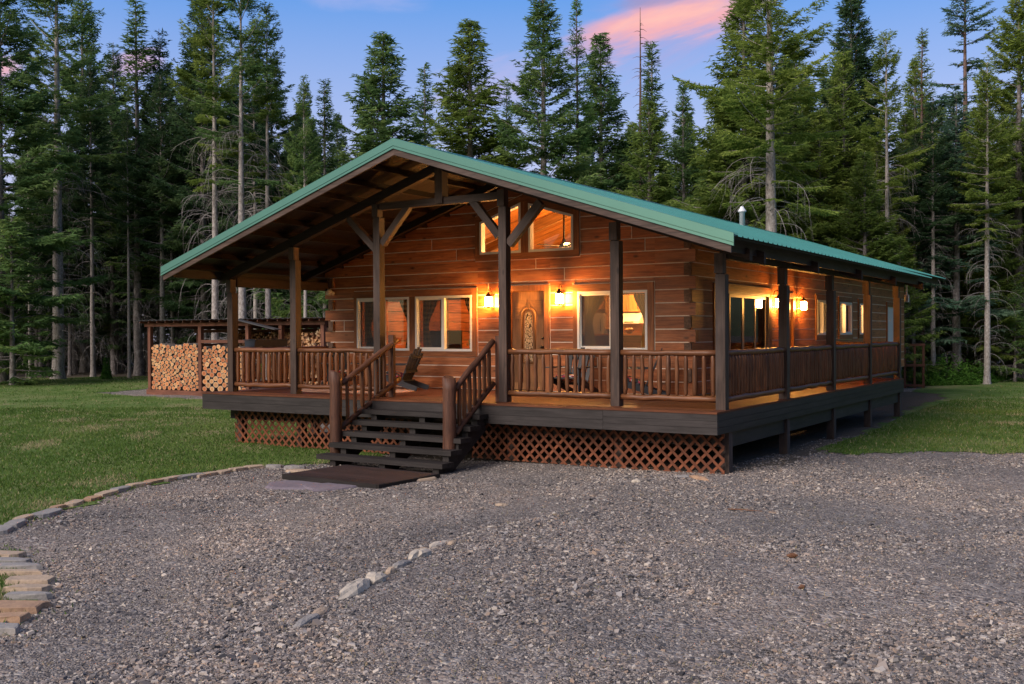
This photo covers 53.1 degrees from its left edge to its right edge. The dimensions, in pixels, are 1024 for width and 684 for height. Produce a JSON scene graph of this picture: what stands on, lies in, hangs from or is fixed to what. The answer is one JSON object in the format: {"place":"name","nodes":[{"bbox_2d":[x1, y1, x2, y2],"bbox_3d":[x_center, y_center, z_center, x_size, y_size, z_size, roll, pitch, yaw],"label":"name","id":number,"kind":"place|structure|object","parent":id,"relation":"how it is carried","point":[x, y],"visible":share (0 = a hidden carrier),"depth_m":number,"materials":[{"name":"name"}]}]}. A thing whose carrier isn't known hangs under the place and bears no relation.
{"place":"outdoors","nodes":[
{"label":"outdoors","id":0,"kind":"place"},
{"bbox_2d":[0,550,36,599],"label":"lawn","id":1,"kind":"structure","parent":0,"point":[4,585],"depth_m":9.63,"materials":[{"name":"plant"}]},
{"bbox_2d":[0,612,30,623],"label":"edging stone","id":2,"kind":"object","parent":1,"relation":"on","point":[15,617],"visible":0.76,"depth_m":8.28,"materials":[{"name":"stone"}]},
{"bbox_2d":[0,600,50,613],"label":"edging stone","id":3,"kind":"object","parent":1,"relation":"on","point":[33,606],"visible":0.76,"depth_m":8.61,"materials":[{"name":"stone"}]},
{"bbox_2d":[1,584,52,592],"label":"edging stone","id":4,"kind":"object","parent":1,"relation":"on","point":[33,587],"visible":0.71,"depth_m":9.31,"materials":[{"name":"stone"}]},
{"bbox_2d":[3,591,52,600],"bbox_3d":[-4.265,2.293,9.059,0.421,0.166,0.119,0,1,0],"label":"edging stone","id":5,"kind":"object","parent":1,"relation":"on","point":[30,595],"visible":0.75,"depth_m":9.01,"materials":[{"name":"stone"}]},
{"bbox_2d":[0,376,386,524],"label":"lawn","id":6,"kind":"structure","parent":0,"point":[58,396],"depth_m":24.50,"materials":[{"name":"green plant"}]},
{"bbox_2d":[0,215,65,385],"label":"fir tree","id":7,"kind":"object","parent":6,"relation":"on","point":[12,226],"visible":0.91,"depth_m":49.87,"materials":[{"name":"green plant"}]},
{"bbox_2d":[0,376,1023,642],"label":"grass","id":8,"kind":"structure","parent":6,"relation":"on","point":[930,426],"depth_m":22.48,"materials":[{"name":"green plant"}]},
{"bbox_2d":[430,330,461,348],"bbox_3d":[-1.672,0.076,25.311,1.050,0.720,0.240,0,1,33],"label":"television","id":9,"kind":"object","parent":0,"point":[454,339],"visible":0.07,"depth_m":25.18,"materials":[{"name":"black plastic"}]},
{"bbox_2d":[16,340,1004,387],"bbox_3d":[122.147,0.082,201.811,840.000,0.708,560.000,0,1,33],"label":"ground","id":10,"kind":"structure","parent":0,"point":[122,373],"depth_m":64.01,"materials":[{"name":"plant"}]},
{"bbox_2d":[10,113,52,378],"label":"fir tree","id":11,"kind":"object","parent":10,"relation":"on","point":[18,178],"visible":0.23,"depth_m":56.86,"materials":[{"name":"green plant"}]},
{"bbox_2d":[4,88,64,373],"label":"fir tree","id":12,"kind":"object","parent":10,"relation":"on","point":[25,304],"visible":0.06,"depth_m":65.97,"materials":[{"name":"green plant"}]},
{"bbox_2d":[0,0,109,382],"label":"fir tree","id":13,"kind":"object","parent":10,"relation":"on","point":[11,116],"visible":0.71,"depth_m":51.62,"materials":[{"name":"green plant"}]},
{"bbox_2d":[1,0,131,378],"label":"fir tree","id":14,"kind":"object","parent":10,"relation":"on","point":[57,211],"visible":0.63,"depth_m":56.73,"materials":[{"name":"green plant"}]},
{"bbox_2d":[36,146,98,375],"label":"fir tree","id":15,"kind":"object","parent":10,"relation":"on","point":[72,257],"visible":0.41,"depth_m":62.51,"materials":[{"name":"green plant"}]},
{"bbox_2d":[31,142,120,373],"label":"fir tree","id":16,"kind":"object","parent":10,"relation":"on","point":[74,366],"visible":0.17,"depth_m":64.45,"materials":[{"name":"green plant"}]},
{"bbox_2d":[6,0,155,371],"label":"fir tree","id":17,"kind":"object","parent":10,"relation":"on","point":[88,44],"visible":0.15,"depth_m":67.36,"materials":[{"name":"green plant"}]},
{"bbox_2d":[62,60,121,376],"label":"fir tree","id":18,"kind":"object","parent":10,"relation":"on","point":[96,166],"visible":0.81,"depth_m":59.80,"materials":[{"name":"green plant"}]},
{"bbox_2d":[65,42,157,372],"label":"fir tree","id":19,"kind":"object","parent":10,"relation":"on","point":[116,64],"visible":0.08,"depth_m":65.67,"materials":[{"name":"green plant"}]},
{"bbox_2d":[65,94,158,374],"bbox_3d":[-25.041,-6.580,63.946,5.804,17.845,5.834,0,1,38],"label":"fir tree","id":20,"kind":"object","parent":10,"relation":"on","point":[112,252],"visible":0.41,"depth_m":63.13,"materials":[{"name":"green plant"}]},
{"bbox_2d":[95,275,143,368],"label":"fir tree","id":21,"kind":"object","parent":10,"relation":"on","point":[123,356],"visible":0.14,"depth_m":73.43,"materials":[{"name":"green plant"}]},
{"bbox_2d":[101,104,151,377],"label":"fir tree","id":22,"kind":"object","parent":10,"relation":"on","point":[126,123],"visible":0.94,"depth_m":57.81,"materials":[{"name":"green plant"}]},
{"bbox_2d":[94,0,174,375],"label":"spruce tree","id":23,"kind":"object","parent":10,"relation":"on","point":[146,52],"visible":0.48,"depth_m":61.70,"materials":[{"name":"green plant"}]},
{"bbox_2d":[117,73,195,368],"bbox_3d":[-19.987,-6.520,58.333,4.782,17.462,4.307,0,1,-18],"label":"fir tree","id":24,"kind":"object","parent":10,"relation":"on","point":[156,102],"visible":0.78,"depth_m":57.93,"materials":[{"name":"green plant"}]},
{"bbox_2d":[116,28,211,372],"bbox_3d":[-21.322,-8.491,62.810,6.190,21.474,6.230,0,1,-11],"label":"fir tree","id":25,"kind":"object","parent":10,"relation":"on","point":[165,68],"visible":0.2,"depth_m":62.46,"materials":[{"name":"green plant"}]},
{"bbox_2d":[147,91,193,342],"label":"fir tree","id":26,"kind":"object","parent":10,"relation":"on","point":[171,257],"visible":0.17,"depth_m":59.88,"materials":[{"name":"green plant"}]},
{"bbox_2d":[143,69,211,343],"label":"fir tree","id":27,"kind":"object","parent":10,"relation":"on","point":[178,314],"visible":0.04,"depth_m":65.42,"materials":[{"name":"green plant"}]},
{"bbox_2d":[133,0,247,343],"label":"fir tree","id":28,"kind":"object","parent":10,"relation":"on","point":[185,123],"visible":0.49,"depth_m":57.11,"materials":[{"name":"green plant"}]},
{"bbox_2d":[164,88,235,337],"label":"fir tree","id":29,"kind":"object","parent":10,"relation":"on","point":[190,168],"visible":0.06,"depth_m":60.55,"materials":[{"name":"green plant"}]},
{"bbox_2d":[165,0,258,343],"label":"fir tree","id":30,"kind":"object","parent":10,"relation":"on","point":[200,40],"visible":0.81,"depth_m":46.77,"materials":[{"name":"green plant"}]},
{"bbox_2d":[184,89,263,336],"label":"fir tree","id":31,"kind":"object","parent":10,"relation":"on","point":[228,195],"visible":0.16,"depth_m":57.65,"materials":[{"name":"green plant"}]},
{"bbox_2d":[174,0,295,343],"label":"fir tree","id":32,"kind":"object","parent":10,"relation":"on","point":[250,71],"visible":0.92,"depth_m":45.65,"materials":[{"name":"green plant"}]},
{"bbox_2d":[133,317,372,395],"bbox_3d":[-10.263,0.645,40.402,10.400,3.106,3.670,0,1,33],"label":"woodshed","id":33,"kind":"object","parent":10,"relation":"on","point":[281,326],"visible":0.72,"depth_m":40.32,"materials":[{"name":"brown wood"}]},
{"bbox_2d":[238,328,330,384],"bbox_3d":[-8.780,0.708,39.668,1.261,2.480,6.640,-1,1,-39],"label":"firewood","id":34,"kind":"object","parent":33,"relation":"on","point":[310,339],"visible":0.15,"depth_m":38.18,"materials":[{"name":"brown wood"}]},
{"bbox_2d":[219,94,286,363],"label":"fir tree","id":35,"kind":"object","parent":10,"relation":"on","point":[270,195],"visible":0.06,"depth_m":60.10,"materials":[{"name":"green plant"}]},
{"bbox_2d":[222,29,286,380],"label":"fir tree","id":36,"kind":"object","parent":10,"relation":"on","point":[261,130],"visible":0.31,"depth_m":50.64,"materials":[{"name":"green plant"}]},
{"bbox_2d":[218,1,311,379],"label":"fir tree","id":37,"kind":"object","parent":10,"relation":"on","point":[268,103],"visible":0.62,"depth_m":46.85,"materials":[{"name":"green plant"}]},
{"bbox_2d":[244,51,299,316],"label":"fir tree","id":38,"kind":"object","parent":10,"relation":"on","point":[284,131],"visible":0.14,"depth_m":62.64,"materials":[{"name":"green plant"}]},
{"bbox_2d":[251,171,322,370],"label":"fir tree","id":39,"kind":"object","parent":10,"relation":"on","point":[278,299],"visible":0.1,"depth_m":49.42,"materials":[{"name":"green plant"}]},
{"bbox_2d":[259,134,315,315],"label":"fir tree","id":40,"kind":"object","parent":10,"relation":"on","point":[285,164],"visible":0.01,"depth_m":60.48,"materials":[{"name":"green plant"}]},
{"bbox_2d":[280,75,324,328],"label":"fir tree","id":41,"kind":"object","parent":10,"relation":"on","point":[308,140],"visible":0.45,"depth_m":45.73,"materials":[{"name":"green plant"}]},
{"bbox_2d":[307,78,338,317],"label":"fir tree","id":42,"kind":"object","parent":10,"relation":"on","point":[328,136],"visible":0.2,"depth_m":47.84,"materials":[{"name":"green plant"}]},
{"bbox_2d":[326,112,347,171],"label":"fir tree","id":43,"kind":"object","parent":10,"relation":"on","point":[342,140],"visible":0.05,"depth_m":79.62,"materials":[{"name":"green plant"}]},
{"bbox_2d":[289,31,436,341],"bbox_3d":[-5.893,-6.048,48.014,9.612,16.990,9.620,0,1,11],"label":"fir tree","id":44,"kind":"object","parent":10,"relation":"on","point":[371,88],"visible":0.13,"depth_m":47.30,"materials":[{"name":"green plant"}]},
{"bbox_2d":[410,62,438,148],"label":"fir tree","id":45,"kind":"object","parent":10,"relation":"on","point":[427,99],"visible":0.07,"depth_m":51.86,"materials":[{"name":"green plant"}]},
{"bbox_2d":[408,18,539,312],"bbox_3d":[-1.782,-6.198,46.962,9.637,17.276,9.644,0,1,40],"label":"fir tree","id":46,"kind":"object","parent":10,"relation":"on","point":[455,138],"visible":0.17,"depth_m":46.34,"materials":[{"name":"green plant"}]},
{"bbox_2d":[161,138,945,474],"bbox_3d":[4.432,-0.923,28.739,12.790,6.544,25.420,0,1,33],"label":"log cabin","id":47,"kind":"object","parent":10,"relation":"on","point":[739,358],"visible":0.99,"depth_m":20.89,"materials":[{"name":"brown wood"}]},
{"bbox_2d":[243,339,288,346],"bbox_3d":[-5.680,0.021,23.709,0.410,0.170,1.050,0,1,33],"label":"planter box","id":48,"kind":"object","parent":47,"relation":"on","point":[264,342],"visible":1,"depth_m":23.46,"materials":[{"name":"wood"}]},
{"bbox_2d":[302,388,413,392],"bbox_3d":[-3.517,1.079,22.942,3.000,0.012,1.900,0,1,33],"label":"rug","id":49,"kind":"object","parent":47,"relation":"on","point":[358,391],"visible":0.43,"depth_m":22.60,"materials":[{"name":"fabric"}]},
{"bbox_2d":[386,347,429,390],"bbox_3d":[-2.469,0.607,23.118,1.058,0.986,0.840,0,1,23],"label":"adirondack chair","id":50,"kind":"object","parent":49,"relation":"on","point":[407,381],"visible":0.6,"depth_m":22.99,"materials":[{"name":"black paint"}]},
{"bbox_2d":[357,297,408,350],"bbox_3d":[-3.055,-0.428,24.506,1.610,1.258,0.135,0,1,33],"label":"window","id":51,"kind":"structure","parent":47,"relation":"in","point":[359,300],"depth_m":24.71,"materials":[{"name":"white plastic"}]},
{"bbox_2d":[415,295,471,350],"bbox_3d":[-1.547,-0.424,23.541,1.610,1.270,0.135,0,1,33],"label":"window","id":52,"kind":"structure","parent":47,"relation":"in","point":[443,299],"depth_m":23.54,"materials":[{"name":"white plastic"}]},
{"bbox_2d":[479,203,520,254],"bbox_3d":[-0.236,-2.496,22.675,1.080,1.095,0.135,0,1,33],"label":"window","id":53,"kind":"structure","parent":47,"relation":"in","point":[481,224],"depth_m":22.81,"materials":[{"name":"white plastic"}]},
{"bbox_2d":[512,291,543,389],"bbox_3d":[0.356,-0.034,22.323,0.864,2.142,0.140,0,1,33],"label":"front door","id":54,"kind":"structure","parent":47,"relation":"in","point":[527,306],"depth_m":22.33,"materials":[{"name":"brown wood"}]},
{"bbox_2d":[528,203,572,251],"bbox_3d":[0.854,-2.481,21.977,1.110,1.065,0.135,0,1,33],"label":"window","id":55,"kind":"structure","parent":47,"relation":"in","point":[530,230],"depth_m":21.99,"materials":[{"name":"white plastic"}]},
{"bbox_2d":[545,347,597,392],"bbox_3d":[1.273,0.607,20.886,0.840,0.986,1.058,0,1,29],"label":"adirondack chair","id":56,"kind":"object","parent":47,"relation":"on","point":[579,373],"visible":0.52,"depth_m":20.99,"materials":[{"name":"black paint"}]},
{"bbox_2d":[577,290,647,349],"bbox_3d":[2.089,-0.443,21.211,1.615,1.230,0.135,0,1,33],"label":"window","id":57,"kind":"structure","parent":47,"relation":"in","point":[580,295],"depth_m":21.41,"materials":[{"name":"white plastic"}]},
{"bbox_2d":[623,293,644,294],"bbox_3d":[2.174,-1.008,21.333,1.534,0.055,0.054,0,1,33],"label":"curtain rod","id":58,"kind":"object","parent":47,"relation":"attached to","point":[632,293],"visible":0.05,"depth_m":21.17,"materials":[{"name":"black metal"}]},
{"bbox_2d":[585,295,604,345],"bbox_3d":[1.747,-0.380,21.630,0.480,1.200,0.063,0,1,33],"label":"curtain","id":59,"kind":"object","parent":58,"relation":"hanging from","point":[592,304],"visible":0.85,"depth_m":21.68,"materials":[{"name":"fabric"}]},
{"bbox_2d":[729,291,769,349],"bbox_3d":[5.105,-0.057,22.724,0.120,2.080,3.440,0,1,33],"label":"sliding door","id":60,"kind":"structure","parent":47,"relation":"in","point":[749,313],"depth_m":23.05,"materials":[{"name":"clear glass"}]},
{"bbox_2d":[817,300,825,334],"bbox_3d":[8.421,-0.660,27.884,0.135,0.940,1.200,0,1,33],"label":"window","id":61,"kind":"structure","parent":47,"relation":"in","point":[821,304],"depth_m":27.84,"materials":[{"name":"white plastic"}]},
{"bbox_2d":[840,302,851,334],"bbox_3d":[9.651,-0.683,29.804,0.135,0.940,1.300,0,1,33],"label":"window","id":62,"kind":"structure","parent":47,"relation":"in","point":[845,307],"depth_m":29.78,"materials":[{"name":"white plastic"}]},
{"bbox_3d":[-2.971,-1.009,24.629,1.514,0.055,0.054,0,1,33],"label":"curtain rod","id":63,"kind":"object","parent":47,"relation":"attached to","visible":0},
{"bbox_2d":[365,302,373,346],"bbox_3d":[-3.381,-0.386,24.915,0.500,1.210,0.063,0,1,33],"label":"curtain","id":64,"kind":"object","parent":63,"relation":"hanging from","point":[369,341],"visible":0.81,"depth_m":24.97,"materials":[{"name":"fabric"}]},
{"bbox_3d":[-1.455,-1.009,23.658,1.514,0.055,0.054,0,1,33],"label":"curtain rod","id":65,"kind":"object","parent":47,"relation":"attached to","visible":0},
{"bbox_2d":[423,300,437,346],"bbox_3d":[-1.903,-0.386,23.968,0.430,1.210,0.063,0,1,33],"label":"curtain","id":66,"kind":"object","parent":65,"relation":"hanging from","point":[429,306],"visible":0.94,"depth_m":24.01,"materials":[{"name":"fabric"}]},
{"bbox_2d":[491,0,620,191],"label":"fir tree","id":67,"kind":"object","parent":10,"relation":"on","point":[544,120],"visible":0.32,"depth_m":44.35,"materials":[{"name":"green plant"}]},
{"bbox_2d":[559,0,599,182],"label":"fir tree","id":68,"kind":"object","parent":10,"relation":"on","point":[578,123],"visible":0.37,"depth_m":46.82,"materials":[{"name":"green plant"}]},
{"bbox_2d":[547,32,647,195],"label":"fir tree","id":69,"kind":"object","parent":10,"relation":"on","point":[609,107],"visible":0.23,"depth_m":50.32,"materials":[{"name":"green plant"}]},
{"bbox_2d":[610,98,695,211],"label":"fir tree","id":70,"kind":"object","parent":10,"relation":"on","point":[662,189],"visible":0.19,"depth_m":40.58,"materials":[{"name":"green plant"}]},
{"bbox_2d":[636,40,679,201],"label":"fir tree","id":71,"kind":"object","parent":10,"relation":"on","point":[649,81],"visible":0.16,"depth_m":55.73,"materials":[{"name":"green plant"}]},
{"bbox_2d":[659,82,701,205],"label":"fir tree","id":72,"kind":"object","parent":10,"relation":"on","point":[677,152],"visible":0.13,"depth_m":51.64,"materials":[{"name":"green plant"}]},
{"bbox_2d":[661,0,834,242],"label":"fir tree","id":73,"kind":"object","parent":10,"relation":"on","point":[713,159],"visible":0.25,"depth_m":43.79,"materials":[{"name":"green plant"}]},
{"bbox_2d":[672,0,849,239],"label":"fir tree","id":74,"kind":"object","parent":10,"relation":"on","point":[760,98],"visible":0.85,"depth_m":37.31,"materials":[{"name":"green plant"}]},
{"bbox_2d":[733,60,848,246],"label":"fir tree","id":75,"kind":"object","parent":10,"relation":"on","point":[798,130],"visible":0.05,"depth_m":45.39,"materials":[{"name":"green plant"}]},
{"bbox_2d":[777,47,823,204],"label":"fir tree","id":76,"kind":"object","parent":10,"relation":"on","point":[806,111],"visible":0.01,"depth_m":51.00,"materials":[{"name":"green plant"}]},
{"bbox_2d":[790,108,862,254],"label":"fir tree","id":77,"kind":"object","parent":10,"relation":"on","point":[836,201],"visible":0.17,"depth_m":45.44,"materials":[{"name":"green plant"}]},
{"bbox_2d":[795,50,926,324],"bbox_3d":[15.401,-5.611,47.481,6.341,15.849,6.336,0,1,42],"label":"fir tree","id":78,"kind":"object","parent":10,"relation":"on","point":[841,108],"visible":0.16,"depth_m":47.15,"materials":[{"name":"green plant"}]},
{"bbox_2d":[793,0,952,306],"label":"fir tree","id":79,"kind":"object","parent":10,"relation":"on","point":[861,62],"visible":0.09,"depth_m":49.25,"materials":[{"name":"green plant"}]},
{"bbox_2d":[822,151,932,360],"bbox_3d":[14.491,-2.815,41.941,5.016,10.063,5.012,0,1,-7],"label":"fir tree","id":80,"kind":"object","parent":10,"relation":"on","point":[883,248],"visible":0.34,"depth_m":41.60,"materials":[{"name":"green plant"}]},
{"bbox_2d":[844,138,929,381],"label":"fir tree","id":81,"kind":"object","parent":10,"relation":"on","point":[881,174],"visible":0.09,"depth_m":45.73,"materials":[{"name":"green plant"}]},
{"bbox_2d":[843,28,936,352],"bbox_3d":[16.227,-5.674,43.971,3.387,15.550,3.607,0,1,40],"label":"fir tree","id":82,"kind":"object","parent":10,"relation":"on","point":[886,94],"visible":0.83,"depth_m":43.81,"materials":[{"name":"green plant"}]},
{"bbox_2d":[903,344,924,387],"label":"wire gate","id":83,"kind":"structure","parent":10,"relation":"on","point":[914,365],"depth_m":42.46,"materials":[{"name":"brown wood"}]},
{"bbox_2d":[895,124,941,381],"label":"fir tree","id":84,"kind":"object","parent":10,"relation":"on","point":[916,139],"visible":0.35,"depth_m":45.76,"materials":[{"name":"green plant"}]},
{"bbox_2d":[892,234,946,387],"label":"fir tree","id":85,"kind":"object","parent":10,"relation":"on","point":[915,297],"visible":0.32,"depth_m":43.53,"materials":[{"name":"green plant"}]},
{"bbox_2d":[889,111,950,377],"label":"fir tree","id":86,"kind":"object","parent":10,"relation":"on","point":[905,126],"visible":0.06,"depth_m":53.07,"materials":[{"name":"green plant"}]},
{"bbox_2d":[891,28,952,372],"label":"larch tree","id":87,"kind":"object","parent":10,"relation":"on","point":[916,82],"visible":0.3,"depth_m":46.87,"materials":[{"name":"green plant"}]},
{"bbox_2d":[890,56,953,370],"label":"fir tree","id":88,"kind":"object","parent":10,"relation":"on","point":[910,91],"visible":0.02,"depth_m":54.87,"materials":[{"name":"green plant"}]},
{"bbox_2d":[911,364,946,385],"bbox_3d":[17.884,1.410,44.005,1.520,1.029,1.122,0,1,33],"label":"shrub","id":89,"kind":"object","parent":10,"relation":"on","point":[934,379],"visible":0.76,"depth_m":43.64,"materials":[{"name":"green plant"}]},
{"bbox_2d":[894,94,970,371],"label":"fir tree","id":90,"kind":"object","parent":10,"relation":"on","point":[925,180],"visible":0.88,"depth_m":44.72,"materials":[{"name":"green plant"}]},
{"bbox_2d":[925,352,980,384],"bbox_3d":[18.834,1.188,44.478,2.711,1.468,1.938,0,1,33],"label":"shrub","id":91,"kind":"object","parent":10,"relation":"on","point":[956,378],"visible":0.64,"depth_m":44.02,"materials":[{"name":"green plant"}]},
{"bbox_2d":[910,0,1014,371],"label":"pine tree","id":92,"kind":"object","parent":10,"relation":"on","point":[964,63],"visible":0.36,"depth_m":51.86,"materials":[{"name":"green plant"}]},
{"bbox_2d":[905,90,1022,372],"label":"fir tree","id":93,"kind":"object","parent":10,"relation":"on","point":[956,328],"visible":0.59,"depth_m":45.59,"materials":[{"name":"green plant"}]},
{"bbox_2d":[930,145,1023,374],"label":"fir tree","id":94,"kind":"object","parent":10,"relation":"on","point":[1001,279],"visible":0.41,"depth_m":46.69,"materials":[{"name":"green plant"}]},
{"bbox_2d":[945,60,1023,383],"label":"fir tree","id":95,"kind":"object","parent":10,"relation":"on","point":[987,157],"visible":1,"depth_m":43.84,"materials":[{"name":"green plant"}]},
{"bbox_2d":[952,0,1023,377],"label":"fir tree","id":96,"kind":"object","parent":10,"relation":"on","point":[1015,43],"visible":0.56,"depth_m":47.71,"materials":[{"name":"green plant"}]},
{"bbox_2d":[981,280,1023,381],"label":"fir tree","id":97,"kind":"object","parent":10,"relation":"on","point":[1014,302],"visible":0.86,"depth_m":45.81,"materials":[{"name":"green plant"}]},
{"bbox_2d":[0,387,1023,683],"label":"gravel driveway","id":98,"kind":"structure","parent":0,"point":[698,631],"depth_m":9.30,"materials":[{"name":"grey gravel"}]},
{"bbox_2d":[5,574,56,584],"bbox_3d":[-4.580,2.316,9.759,0.464,0.165,0.236,0,1,-2],"label":"edging stone","id":99,"kind":"object","parent":98,"relation":"on","point":[36,579],"visible":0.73,"depth_m":9.68,"materials":[{"name":"stone"}]},
{"bbox_2d":[265,480,316,489],"bbox_3d":[-3.360,2.336,16.386,1.278,0.146,0.864,0,1,15],"label":"flagstone","id":100,"kind":"object","parent":98,"relation":"on","point":[289,485],"visible":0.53,"depth_m":16.31,"materials":[{"name":"stone"}]},
{"bbox_2d":[303,483,356,491],"bbox_3d":[-2.810,2.313,16.077,0.882,0.150,0.696,-1,1,-25],"label":"flagstone","id":101,"kind":"object","parent":98,"relation":"on","point":[319,487],"visible":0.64,"depth_m":15.92,"materials":[{"name":"stone"}]},
{"bbox_2d":[338,578,369,599],"bbox_3d":[-1.302,2.097,8.513,0.174,0.211,0.693,0,1,12],"label":"border rock","id":102,"kind":"object","parent":98,"relation":"on","point":[358,586],"visible":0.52,"depth_m":8.42,"materials":[{"name":"stone"}]},
{"bbox_2d":[282,465,439,488],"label":"wooden platform","id":103,"kind":"structure","parent":98,"relation":"on","point":[367,477],"depth_m":16.76,"materials":[{"name":"brown wood"}]},
{"bbox_2d":[1,0,1023,339],"label":"sky","id":104,"kind":"structure","parent":0,"point":[321,39],"materials":[{"name":"blue"}]},
{"bbox_2d":[583,313,609,335],"bbox_3d":[2.203,0.112,26.901,0.720,1.720,0.642,0,1,33],"label":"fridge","id":105,"kind":"object","parent":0,"point":[599,323],"visible":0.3,"depth_m":26.56,"materials":[{"name":"metal"}]},
{"bbox_2d":[583,334,641,347],"bbox_3d":[2.676,0.411,23.894,3.360,1.210,0.600,0,1,33],"label":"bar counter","id":106,"kind":"object","parent":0,"point":[631,340],"visible":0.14,"depth_m":23.72,"materials":[{"name":"brown wood"}]},
{"bbox_2d":[308,392,947,473],"bbox_3d":[5.697,2.059,30.649,12.400,0.154,26.100,0,1,33],"label":"dirt strip","id":107,"kind":"object","parent":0,"point":[851,425],"visible":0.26,"depth_m":20.94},
{"bbox_2d":[815,373,1023,454],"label":"lawn","id":108,"kind":"structure","parent":0,"point":[956,392],"depth_m":27.55,"materials":[{"name":"green plant"}]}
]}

